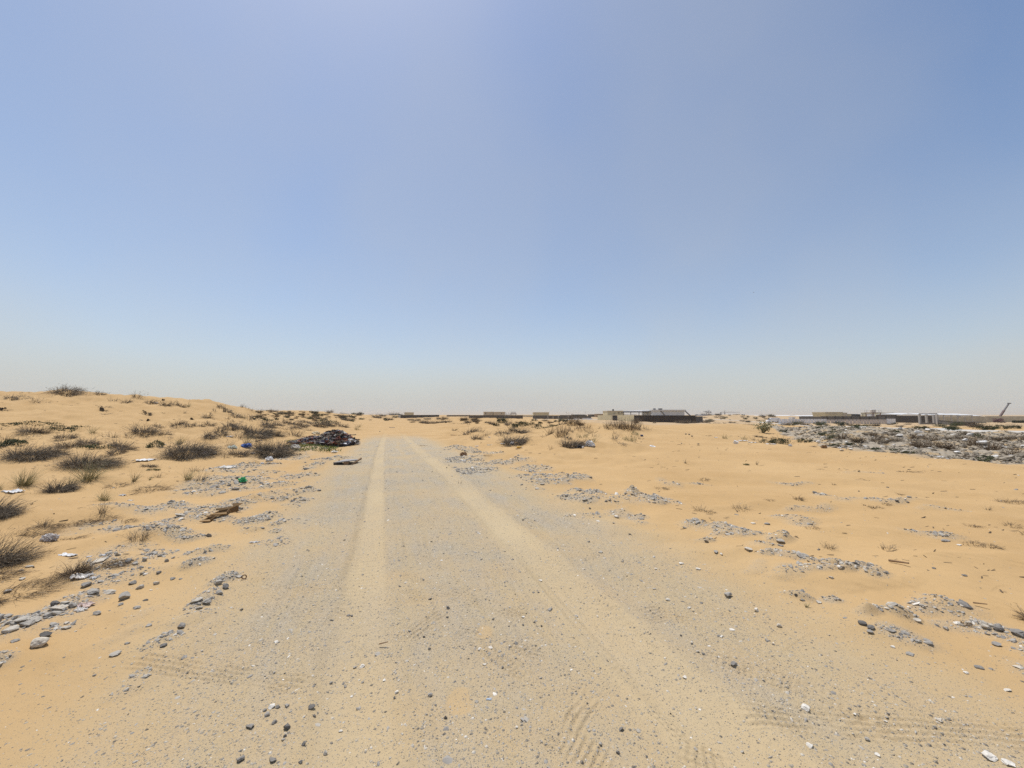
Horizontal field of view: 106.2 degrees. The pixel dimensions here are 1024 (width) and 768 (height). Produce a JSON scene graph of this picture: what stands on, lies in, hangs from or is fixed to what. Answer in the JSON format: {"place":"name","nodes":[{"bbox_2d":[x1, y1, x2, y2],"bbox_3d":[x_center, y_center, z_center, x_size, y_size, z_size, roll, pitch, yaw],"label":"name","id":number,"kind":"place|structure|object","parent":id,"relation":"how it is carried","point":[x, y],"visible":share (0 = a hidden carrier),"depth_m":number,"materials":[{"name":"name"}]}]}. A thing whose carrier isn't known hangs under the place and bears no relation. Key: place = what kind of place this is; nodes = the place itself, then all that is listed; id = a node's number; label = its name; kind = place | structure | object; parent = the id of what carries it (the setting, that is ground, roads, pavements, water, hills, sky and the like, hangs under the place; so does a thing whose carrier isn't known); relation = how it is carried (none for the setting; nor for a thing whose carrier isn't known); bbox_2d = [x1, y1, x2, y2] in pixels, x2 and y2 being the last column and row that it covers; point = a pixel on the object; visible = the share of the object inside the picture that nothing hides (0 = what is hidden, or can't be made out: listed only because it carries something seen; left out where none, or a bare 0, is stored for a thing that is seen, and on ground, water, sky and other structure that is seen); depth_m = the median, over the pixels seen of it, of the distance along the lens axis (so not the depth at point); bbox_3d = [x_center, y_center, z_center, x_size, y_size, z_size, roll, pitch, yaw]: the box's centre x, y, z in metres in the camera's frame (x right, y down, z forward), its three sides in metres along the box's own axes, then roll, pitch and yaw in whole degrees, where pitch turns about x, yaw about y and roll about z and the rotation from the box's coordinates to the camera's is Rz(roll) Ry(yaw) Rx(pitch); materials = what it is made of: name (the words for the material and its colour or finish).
{"place":"outdoors","nodes":[
{"label":"outdoors","id":0,"kind":"place"},
{"bbox_2d":[0,435,1023,767],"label":"dirt track","id":1,"kind":"structure","parent":0,"point":[554,555],"depth_m":2.25,"materials":[{"name":"sand"}]},
{"bbox_2d":[333,458,361,464],"bbox_3d":[-4.896,2.307,11.495,0.545,0.150,0.973,0,-5,-6],"label":"grey board","id":2,"kind":"object","parent":1,"relation":"on","point":[345,462],"visible":0.88,"depth_m":11.14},
{"bbox_2d":[801,703,809,711],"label":"stone","id":3,"kind":"object","parent":1,"relation":"on","point":[806,707],"visible":1,"depth_m":1.89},
{"bbox_2d":[981,750,997,761],"bbox_3d":[2.018,1.573,1.627,0.049,0.019,0.045,0,-4,0],"label":"stone","id":4,"kind":"object","parent":1,"relation":"on","point":[989,756],"visible":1,"depth_m":1.62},
{"bbox_2d":[1001,758,1015,766],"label":"stone","id":5,"kind":"object","parent":1,"relation":"on","point":[1007,762],"visible":1,"depth_m":1.59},
{"bbox_2d":[0,389,1023,754],"bbox_3d":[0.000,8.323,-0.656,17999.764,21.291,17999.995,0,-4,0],"label":"ground","id":6,"kind":"structure","parent":0,"point":[852,529],"depth_m":5.45,"materials":[{"name":"sand"}]},
{"bbox_2d":[1,625,18,632],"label":"stone","id":7,"kind":"object","parent":6,"relation":"on","point":[11,628],"visible":1,"depth_m":2.51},
{"bbox_2d":[1,489,24,492],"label":"plastic sheet","id":8,"kind":"object","parent":6,"relation":"on","point":[15,491],"visible":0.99,"depth_m":6.83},
{"bbox_2d":[0,434,28,447],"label":"green bush","id":9,"kind":"object","parent":6,"relation":"on","point":[12,441],"visible":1,"depth_m":13.27,"materials":[{"name":"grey plant"}]},
{"bbox_2d":[0,562,35,583],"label":"dead brush","id":10,"kind":"object","parent":6,"relation":"on","point":[8,570],"visible":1,"depth_m":3.40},
{"bbox_2d":[0,490,36,520],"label":"dry shrub","id":11,"kind":"object","parent":6,"relation":"on","point":[7,510],"visible":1,"depth_m":5.27,"materials":[{"name":"plant"}]},
{"bbox_2d":[15,616,30,621],"bbox_3d":[-3.358,1.612,2.637,0.068,0.023,0.061,0,-4,0],"label":"stone","id":12,"kind":"object","parent":6,"relation":"on","point":[22,618],"visible":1,"depth_m":2.63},
{"bbox_2d":[3,465,46,486],"bbox_3d":[-9.172,1.731,7.266,0.692,0.402,0.736,3,-5,-34],"label":"grass clump","id":13,"kind":"object","parent":6,"relation":"on","point":[24,484],"visible":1,"depth_m":7.28,"materials":[{"name":"plant"}]},
{"bbox_2d":[19,619,35,626],"bbox_3d":[-3.277,1.618,2.604,0.076,0.038,0.061,0,-4,0],"label":"stone","id":14,"kind":"object","parent":6,"relation":"on","point":[28,623],"visible":1,"depth_m":2.59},
{"bbox_2d":[0,526,58,569],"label":"dry shrub","id":15,"kind":"object","parent":6,"relation":"on","point":[9,558],"visible":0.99,"depth_m":3.79,"materials":[{"name":"plant"}]},
{"bbox_2d":[9,424,58,435],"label":"dry shrub","id":16,"kind":"object","parent":6,"relation":"on","point":[25,430],"visible":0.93,"depth_m":16.40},
{"bbox_2d":[0,439,74,462],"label":"dry shrub","id":17,"kind":"object","parent":6,"relation":"on","point":[19,455],"visible":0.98,"depth_m":10.58,"materials":[{"name":"plant"}]},
{"bbox_2d":[12,420,64,426],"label":"creeping plant","id":18,"kind":"object","parent":6,"relation":"on","point":[47,423],"visible":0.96,"depth_m":19.89,"materials":[{"name":"green plant"}]},
{"bbox_2d":[30,637,49,647],"bbox_3d":[-2.895,1.585,2.356,0.089,0.056,0.071,-2,-5,24],"label":"stone","id":19,"kind":"object","parent":6,"relation":"on","point":[38,642],"visible":1,"depth_m":2.34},
{"bbox_2d":[31,517,53,526],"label":"twiggy plant","id":20,"kind":"object","parent":6,"relation":"on","point":[44,523],"visible":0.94,"depth_m":4.87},
{"bbox_2d":[0,564,85,600],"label":"dead brush","id":21,"kind":"object","parent":6,"relation":"on","point":[22,584],"visible":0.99,"depth_m":3.20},
{"bbox_2d":[14,521,73,536],"bbox_3d":[-5.759,1.781,4.777,0.657,0.131,0.501,0,-4,0],"label":"dead brush","id":22,"kind":"object","parent":6,"relation":"on","point":[47,528],"visible":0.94,"depth_m":4.77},
{"bbox_2d":[39,631,51,636],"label":"stone","id":23,"kind":"object","parent":6,"relation":"on","point":[46,634],"visible":0.89,"depth_m":2.45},
{"bbox_2d":[39,533,59,541],"bbox_3d":[-5.173,1.710,4.302,0.189,0.083,0.104,0,-5,5],"label":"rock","id":24,"kind":"object","parent":6,"relation":"on","point":[55,537],"visible":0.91,"depth_m":4.28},
{"bbox_2d":[48,604,68,609],"bbox_3d":[-3.336,1.641,2.830,0.103,0.029,0.086,0,-4,0],"label":"stone","id":25,"kind":"object","parent":6,"relation":"on","point":[60,607],"visible":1,"depth_m":2.81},
{"bbox_2d":[33,476,86,493],"bbox_3d":[-8.173,1.794,6.944,0.752,0.302,0.648,0,-4,0],"label":"dry shrub","id":26,"kind":"object","parent":6,"relation":"on","point":[70,487],"visible":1,"depth_m":6.97,"materials":[{"name":"plant"}]},
{"bbox_2d":[36,384,89,396],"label":"dry shrub","id":27,"kind":"object","parent":6,"relation":"on","point":[56,391],"visible":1,"depth_m":31.03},
{"bbox_2d":[50,432,83,441],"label":"dry shrub","id":28,"kind":"object","parent":6,"relation":"on","point":[63,437],"visible":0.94,"depth_m":15.45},
{"bbox_2d":[43,425,90,430],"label":"creeping plant","id":29,"kind":"object","parent":6,"relation":"on","point":[59,426],"visible":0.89,"depth_m":18.29,"materials":[{"name":"green plant"}]},
{"bbox_2d":[46,438,97,449],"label":"dry shrub","id":30,"kind":"object","parent":6,"relation":"on","point":[79,443],"visible":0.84,"depth_m":13.36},
{"bbox_2d":[42,555,103,582],"bbox_3d":[-3.855,1.619,3.413,0.426,0.157,0.333,0,-4,0],"label":"dead tuft","id":31,"kind":"object","parent":6,"relation":"on","point":[83,569],"visible":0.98,"depth_m":3.41,"materials":[{"name":"plant"}]},
{"bbox_2d":[70,572,93,578],"bbox_3d":[-3.744,1.666,3.346,0.154,0.028,0.089,1,-5,-7],"label":"torn bag","id":32,"kind":"object","parent":6,"relation":"on","point":[79,576],"visible":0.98,"depth_m":3.33,"materials":[{"name":"plastic"}]},
{"bbox_2d":[33,449,134,472],"bbox_3d":[-10.400,1.858,9.515,1.911,0.557,1.630,0,-4,0],"label":"dry shrub","id":33,"kind":"object","parent":6,"relation":"on","point":[76,463],"visible":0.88,"depth_m":9.47,"materials":[{"name":"plant"}]},
{"bbox_2d":[68,437,102,444],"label":"dry shrub","id":34,"kind":"object","parent":6,"relation":"on","point":[77,440],"visible":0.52,"depth_m":14.36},
{"bbox_2d":[77,601,95,607],"bbox_3d":[-3.209,1.652,2.885,0.112,0.027,0.067,0,-4,3],"label":"crumpled paper","id":35,"kind":"object","parent":6,"relation":"on","point":[86,604],"visible":0.98,"depth_m":2.88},
{"bbox_2d":[58,455,120,482],"bbox_3d":[-8.268,1.661,7.541,1.083,0.523,0.899,0,-4,0],"label":"grass clump","id":36,"kind":"object","parent":6,"relation":"on","point":[90,477],"visible":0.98,"depth_m":7.57,"materials":[{"name":"plant"}]},
{"bbox_2d":[71,513,110,524],"bbox_3d":[-5.541,1.788,5.087,0.456,0.098,0.397,-2,-5,22],"label":"dead brush","id":37,"kind":"object","parent":6,"relation":"on","point":[97,521],"visible":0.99,"depth_m":5.09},
{"bbox_2d":[77,442,112,448],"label":"green bush","id":38,"kind":"object","parent":6,"relation":"on","point":[93,446],"visible":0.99,"depth_m":13.15,"materials":[{"name":"grey plant"}]},
{"bbox_2d":[88,500,116,513],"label":"twiggy plant","id":39,"kind":"object","parent":6,"relation":"on","point":[100,511],"visible":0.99,"depth_m":5.35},
{"bbox_2d":[97,489,116,500],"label":"grass clump","id":40,"kind":"object","parent":6,"relation":"on","point":[102,498],"visible":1,"depth_m":6.36,"materials":[{"name":"plant"}]},
{"bbox_2d":[94,553,141,568],"bbox_3d":[-3.673,1.611,3.567,0.397,0.145,0.320,0,-4,0],"label":"dead brush","id":41,"kind":"object","parent":6,"relation":"on","point":[106,564],"visible":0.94,"depth_m":3.57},
{"bbox_2d":[105,445,135,454],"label":"dry shrub","id":42,"kind":"object","parent":6,"relation":"on","point":[119,450],"visible":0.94,"depth_m":12.49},
{"bbox_2d":[100,437,145,450],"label":"dry shrub","id":43,"kind":"object","parent":6,"relation":"on","point":[119,445],"visible":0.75,"depth_m":13.78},
{"bbox_2d":[118,591,130,600],"bbox_3d":[-3.007,1.647,2.980,0.082,0.057,0.074,0,-4,0],"label":"stone","id":44,"kind":"object","parent":6,"relation":"on","point":[124,595],"visible":1,"depth_m":2.97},
{"bbox_2d":[115,524,159,540],"bbox_3d":[-4.159,1.649,4.287,0.378,0.179,0.370,4,-6,-45],"label":"twiggy plant","id":45,"kind":"object","parent":6,"relation":"on","point":[142,537],"visible":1,"depth_m":4.25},
{"bbox_2d":[124,422,169,437],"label":"dry shrub","id":46,"kind":"object","parent":6,"relation":"on","point":[145,431],"visible":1,"depth_m":18.72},
{"bbox_2d":[128,480,176,494],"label":"dead tuft","id":47,"kind":"object","parent":6,"relation":"on","point":[152,489],"visible":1,"depth_m":7.24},
{"bbox_2d":[145,440,164,447],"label":"green bush","id":48,"kind":"object","parent":6,"relation":"on","point":[156,442],"visible":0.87,"depth_m":14.90,"materials":[{"name":"grey plant"}]},
{"bbox_2d":[143,437,228,460],"bbox_3d":[-10.116,1.999,12.100,2.412,0.717,1.998,0,-4,0],"label":"dry shrub","id":49,"kind":"object","parent":6,"relation":"on","point":[181,450],"visible":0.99,"depth_m":12.02,"materials":[{"name":"plant"}]},
{"bbox_2d":[177,468,198,479],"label":"grass clump","id":50,"kind":"object","parent":6,"relation":"on","point":[188,478],"visible":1,"depth_m":7.92,"materials":[{"name":"plant"}]},
{"bbox_2d":[199,514,221,521],"bbox_3d":[-4.039,1.801,5.144,0.219,0.076,0.145,0,-5,-6],"label":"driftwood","id":51,"kind":"object","parent":6,"relation":"on","point":[209,518],"visible":0.96,"depth_m":5.17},
{"bbox_2d":[200,430,222,439],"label":"dry shrub","id":52,"kind":"object","parent":6,"relation":"on","point":[207,435],"visible":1,"depth_m":19.23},
{"bbox_2d":[210,506,234,515],"bbox_3d":[-3.977,1.753,5.302,0.255,0.097,0.142,2,-5,-20],"label":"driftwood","id":53,"kind":"object","parent":6,"relation":"on","point":[224,511],"visible":0.99,"depth_m":5.32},
{"bbox_2d":[213,426,232,435],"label":"dry shrub","id":54,"kind":"object","parent":6,"relation":"on","point":[221,430],"visible":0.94,"depth_m":20.59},
{"bbox_2d":[217,418,245,429],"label":"dry shrub","id":55,"kind":"object","parent":6,"relation":"on","point":[232,426],"visible":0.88,"depth_m":23.84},
{"bbox_2d":[230,503,242,512],"bbox_3d":[-4.088,1.810,5.623,0.234,0.131,0.158,-2,-5,23],"label":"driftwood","id":56,"kind":"object","parent":6,"relation":"on","point":[235,508],"visible":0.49,"depth_m":5.63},
{"bbox_2d":[226,446,255,457],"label":"dry shrub","id":57,"kind":"object","parent":6,"relation":"on","point":[239,453],"visible":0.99,"depth_m":12.47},
{"bbox_2d":[238,423,278,439],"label":"dry shrub","id":58,"kind":"object","parent":6,"relation":"on","point":[260,434],"visible":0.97,"depth_m":21.99,"materials":[{"name":"plant"}]},
{"bbox_2d":[259,417,279,428],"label":"dry shrub","id":59,"kind":"object","parent":6,"relation":"on","point":[269,425],"visible":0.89,"depth_m":32.41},
{"bbox_2d":[247,437,302,458],"bbox_3d":[-8.125,2.039,13.074,2.038,0.952,1.773,2,-5,-25],"label":"dry shrub","id":60,"kind":"object","parent":6,"relation":"on","point":[274,450],"visible":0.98,"depth_m":13.03,"materials":[{"name":"plant"}]},
{"bbox_2d":[261,426,289,437],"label":"dry shrub","id":61,"kind":"object","parent":6,"relation":"on","point":[279,435],"visible":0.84,"depth_m":22.53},
{"bbox_2d":[282,426,305,436],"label":"twiggy plant","id":62,"kind":"object","parent":6,"relation":"on","point":[297,434],"visible":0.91,"depth_m":24.28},
{"bbox_2d":[285,439,341,451],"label":"grass","id":63,"kind":"structure","parent":6,"relation":"on","point":[318,445],"depth_m":17.16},
{"bbox_2d":[306,418,338,427],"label":"dry shrub","id":64,"kind":"object","parent":6,"relation":"on","point":[321,424],"visible":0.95,"depth_m":41.73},
{"bbox_2d":[287,429,359,446],"bbox_3d":[-9.953,2.860,20.379,3.397,0.920,2.349,0,-4,0],"label":"rubbish heap","id":65,"kind":"object","parent":6,"relation":"on","point":[337,437],"visible":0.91,"depth_m":19.75,"materials":[{"name":"multicoloured"}]},
{"bbox_2d":[401,415,438,417],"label":"boundary wall","id":66,"kind":"structure","parent":6,"relation":"on","point":[410,416],"depth_m":244.18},
{"bbox_2d":[469,415,522,418],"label":"boundary wall","id":67,"kind":"structure","parent":6,"relation":"on","point":[501,416],"depth_m":232.44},
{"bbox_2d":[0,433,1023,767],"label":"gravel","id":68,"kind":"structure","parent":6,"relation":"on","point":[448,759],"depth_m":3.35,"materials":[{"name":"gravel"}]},
{"bbox_2d":[497,433,531,446],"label":"dry shrub","id":69,"kind":"object","parent":6,"relation":"on","point":[506,441],"visible":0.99,"depth_m":18.82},
{"bbox_2d":[504,426,534,433],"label":"dry shrub","id":70,"kind":"object","parent":6,"relation":"on","point":[518,431],"visible":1,"depth_m":28.41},
{"bbox_2d":[18,401,1023,592],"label":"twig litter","id":71,"kind":"object","parent":6,"relation":"on","point":[620,494],"visible":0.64,"depth_m":5.24,"materials":[{"name":"wood"}]},
{"bbox_2d":[533,415,573,418],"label":"boundary wall","id":72,"kind":"structure","parent":6,"relation":"on","point":[548,416],"depth_m":227.78,"materials":[{"name":"concrete"}]},
{"bbox_2d":[553,424,571,438],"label":"dry shrub","id":73,"kind":"object","parent":6,"relation":"on","point":[559,433],"visible":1,"depth_m":22.38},
{"bbox_2d":[561,414,581,425],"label":"dry shrub","id":74,"kind":"object","parent":6,"relation":"on","point":[571,421],"visible":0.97,"depth_m":35.94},
{"bbox_2d":[557,437,589,448],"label":"dry shrub","id":75,"kind":"object","parent":6,"relation":"on","point":[566,445],"visible":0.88,"depth_m":15.53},
{"bbox_2d":[598,415,612,419],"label":"compound wall","id":76,"kind":"structure","parent":6,"relation":"on","point":[605,417],"depth_m":163.50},
{"bbox_2d":[603,411,622,414],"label":"gatehouse","id":77,"kind":"object","parent":6,"relation":"on","point":[612,412],"visible":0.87,"depth_m":175.49,"materials":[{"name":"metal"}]},
{"bbox_2d":[617,415,633,420],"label":"compound wall","id":78,"kind":"structure","parent":6,"relation":"on","point":[625,417],"depth_m":145.98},
{"bbox_2d":[616,419,642,430],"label":"dry shrub","id":79,"kind":"object","parent":6,"relation":"on","point":[624,423],"visible":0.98,"depth_m":26.13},
{"bbox_2d":[634,415,695,422],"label":"black wall","id":80,"kind":"structure","parent":6,"relation":"on","point":[666,418],"depth_m":130.31,"materials":[{"name":"black"}]},
{"bbox_2d":[642,408,689,414],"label":"warehouse","id":81,"kind":"structure","parent":6,"relation":"on","point":[659,411],"depth_m":149.59,"materials":[{"name":"metal"}]},
{"bbox_2d":[753,420,776,432],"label":"desert shrub","id":82,"kind":"object","parent":6,"relation":"on","point":[762,427],"visible":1,"depth_m":33.54,"materials":[{"name":"green plant"}]},
{"bbox_2d":[770,437,794,444],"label":"green bush","id":83,"kind":"object","parent":6,"relation":"on","point":[782,440],"visible":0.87,"depth_m":20.96,"materials":[{"name":"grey plant"}]},
{"bbox_2d":[812,412,846,416],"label":"villa","id":84,"kind":"object","parent":6,"relation":"on","point":[817,414],"visible":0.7,"depth_m":214.11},
{"bbox_2d":[778,419,895,423],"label":"panel fence","id":85,"kind":"object","parent":6,"relation":"on","point":[882,421],"visible":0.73,"depth_m":142.84,"materials":[{"name":"metal"}]},
{"bbox_2d":[828,430,853,439],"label":"dry shrub","id":86,"kind":"object","parent":6,"relation":"on","point":[839,436],"visible":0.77,"depth_m":21.56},
{"bbox_2d":[820,416,894,420],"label":"boundary wall","id":87,"kind":"structure","parent":6,"relation":"on","point":[855,417],"depth_m":190.28,"materials":[{"name":"concrete"}]},
{"bbox_2d":[867,431,886,441],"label":"dry shrub","id":88,"kind":"object","parent":6,"relation":"on","point":[872,439],"visible":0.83,"depth_m":20.50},
{"bbox_2d":[876,413,906,415],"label":"farm shed","id":89,"kind":"structure","parent":6,"relation":"on","point":[889,414],"depth_m":198.44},
{"bbox_2d":[775,425,1023,463],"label":"rubble","id":90,"kind":"object","parent":6,"relation":"on","point":[1004,458],"visible":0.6,"depth_m":18.95,"materials":[{"name":"stone"}]},
{"bbox_2d":[900,437,939,447],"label":"dry shrub","id":91,"kind":"object","parent":90,"relation":"on","point":[915,444],"visible":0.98,"depth_m":17.12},
{"bbox_2d":[897,413,932,415],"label":"farm shed","id":92,"kind":"structure","parent":6,"relation":"on","point":[911,414],"depth_m":180.54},
{"bbox_2d":[895,416,935,422],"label":"boundary wall","id":93,"kind":"structure","parent":6,"relation":"on","point":[906,419],"depth_m":165.94,"materials":[{"name":"concrete"}]},
{"bbox_2d":[902,431,929,438],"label":"dry bush","id":94,"kind":"object","parent":6,"relation":"on","point":[912,435],"visible":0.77,"depth_m":21.46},
{"bbox_2d":[918,413,940,424],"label":"column frame","id":95,"kind":"object","parent":6,"relation":"on","point":[935,416],"visible":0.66,"depth_m":116.38,"materials":[{"name":"concrete"}]},
{"bbox_2d":[920,432,944,440],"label":"dry shrub","id":96,"kind":"object","parent":6,"relation":"on","point":[935,438],"visible":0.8,"depth_m":19.92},
{"bbox_2d":[926,439,961,449],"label":"dry shrub","id":97,"kind":"object","parent":6,"relation":"on","point":[947,447],"visible":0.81,"depth_m":17.07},
{"bbox_2d":[939,416,985,422],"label":"boundary wall","id":98,"kind":"structure","parent":6,"relation":"on","point":[971,419],"depth_m":149.27,"materials":[{"name":"concrete"}]},
{"bbox_2d":[957,435,990,445],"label":"dry shrub","id":99,"kind":"object","parent":6,"relation":"on","point":[974,441],"visible":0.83,"depth_m":18.10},
{"bbox_2d":[962,421,986,427],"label":"scrub bush","id":100,"kind":"object","parent":6,"relation":"on","point":[971,425],"visible":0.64,"depth_m":57.53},
{"bbox_2d":[975,455,994,461],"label":"green bush","id":101,"kind":"object","parent":6,"relation":"on","point":[989,457],"visible":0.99,"depth_m":13.80,"materials":[{"name":"grey plant"}]},
{"bbox_2d":[973,424,1000,429],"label":"scrub bush","id":102,"kind":"object","parent":6,"relation":"on","point":[985,428],"visible":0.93,"depth_m":31.06,"materials":[{"name":"green plant"}]},
{"bbox_2d":[973,438,1010,450],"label":"dry shrub","id":103,"kind":"object","parent":6,"relation":"on","point":[988,447],"visible":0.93,"depth_m":16.88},
{"bbox_2d":[992,624,1004,630],"bbox_3d":[3.232,1.618,2.555,0.058,0.035,0.053,4,-6,-39],"label":"stone","id":104,"kind":"object","parent":6,"relation":"on","point":[998,627],"visible":1,"depth_m":2.54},
{"bbox_2d":[985,416,1023,421],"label":"boundary wall","id":105,"kind":"structure","parent":6,"relation":"on","point":[1009,419],"depth_m":167.95,"materials":[{"name":"concrete"}]},
{"bbox_2d":[992,498,1023,503],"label":"dead tuft","id":106,"kind":"object","parent":6,"relation":"on","point":[1010,501],"visible":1,"depth_m":6.16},
{"bbox_2d":[997,447,1023,455],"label":"dry shrub","id":107,"kind":"object","parent":6,"relation":"on","point":[1014,452],"visible":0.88,"depth_m":15.80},
{"bbox_2d":[1007,603,1023,619],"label":"dead tuft","id":108,"kind":"object","parent":6,"relation":"on","point":[1022,614],"visible":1,"depth_m":2.74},
{"bbox_2d":[1009,628,1023,634],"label":"stone","id":109,"kind":"object","parent":6,"relation":"on","point":[1013,630],"visible":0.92,"depth_m":2.50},
{"bbox_2d":[0,0,1023,414],"label":"sky","id":110,"kind":"structure","parent":0,"point":[420,207],"materials":[{"name":"blue"}]},
{"bbox_2d":[541,419,1023,432],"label":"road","id":111,"kind":"structure","parent":0,"point":[942,429],"depth_m":31.75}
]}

